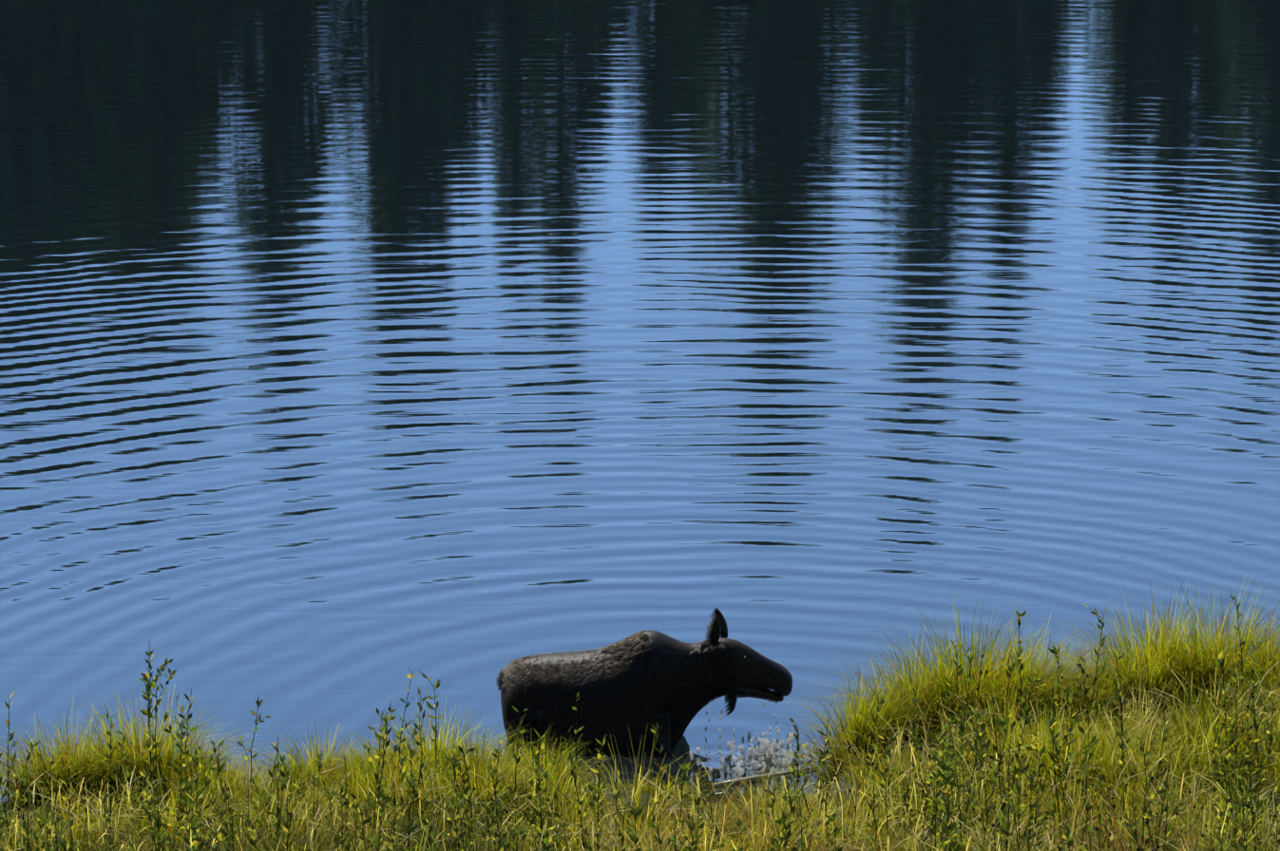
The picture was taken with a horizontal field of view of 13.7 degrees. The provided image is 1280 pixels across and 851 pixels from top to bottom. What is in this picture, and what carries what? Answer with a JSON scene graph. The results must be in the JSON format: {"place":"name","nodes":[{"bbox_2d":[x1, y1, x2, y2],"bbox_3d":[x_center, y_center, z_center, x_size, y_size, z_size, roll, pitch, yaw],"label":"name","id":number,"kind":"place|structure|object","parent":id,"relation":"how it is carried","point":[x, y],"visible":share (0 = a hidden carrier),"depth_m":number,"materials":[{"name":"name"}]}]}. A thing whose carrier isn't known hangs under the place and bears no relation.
{"place":"outdoors","nodes":[
{"label":"outdoors","id":0,"kind":"place"},
{"bbox_2d":[0,568,1279,850],"bbox_3d":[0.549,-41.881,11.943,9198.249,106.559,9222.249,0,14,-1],"label":"ground","id":1,"kind":"structure","parent":0,"point":[846,782],"depth_m":40.17,"materials":[{"name":"green plant"}]},
{"bbox_2d":[0,592,1279,850],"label":"leafy plants","id":2,"kind":"object","parent":1,"relation":"on","point":[466,802],"visible":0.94,"depth_m":37.63,"materials":[{"name":"green plant"}]},
{"bbox_2d":[496,608,792,749],"bbox_3d":[0.048,2.471,42.931,2.357,2.017,0.751,0,14,-1],"label":"moose","id":3,"kind":"object","parent":1,"relation":"on","point":[639,683],"visible":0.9,"depth_m":42.61,"materials":[{"name":"black"}]},
{"bbox_2d":[0,0,1279,806],"bbox_3d":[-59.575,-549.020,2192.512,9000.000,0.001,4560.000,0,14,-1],"label":"water","id":4,"kind":"structure","parent":0,"point":[359,359],"depth_m":55.96,"materials":[{"name":"blue liquid"}]},
{"bbox_2d":[688,701,827,785],"bbox_3d":[0.928,2.506,42.338,1.399,0.322,1.159,12,19,39],"label":"splash","id":5,"kind":"object","parent":4,"relation":"on","point":[761,743],"visible":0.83,"depth_m":42.15,"materials":[{"name":"liquid"}]},
{"bbox_2d":[712,766,815,788],"bbox_3d":[1.025,2.746,41.751,0.938,0.118,0.220,-8,16,-28],"label":"stick","id":6,"kind":"object","parent":4,"relation":"on","point":[736,782],"visible":0.54,"depth_m":41.74,"materials":[{"name":"brown wood"}]}
]}

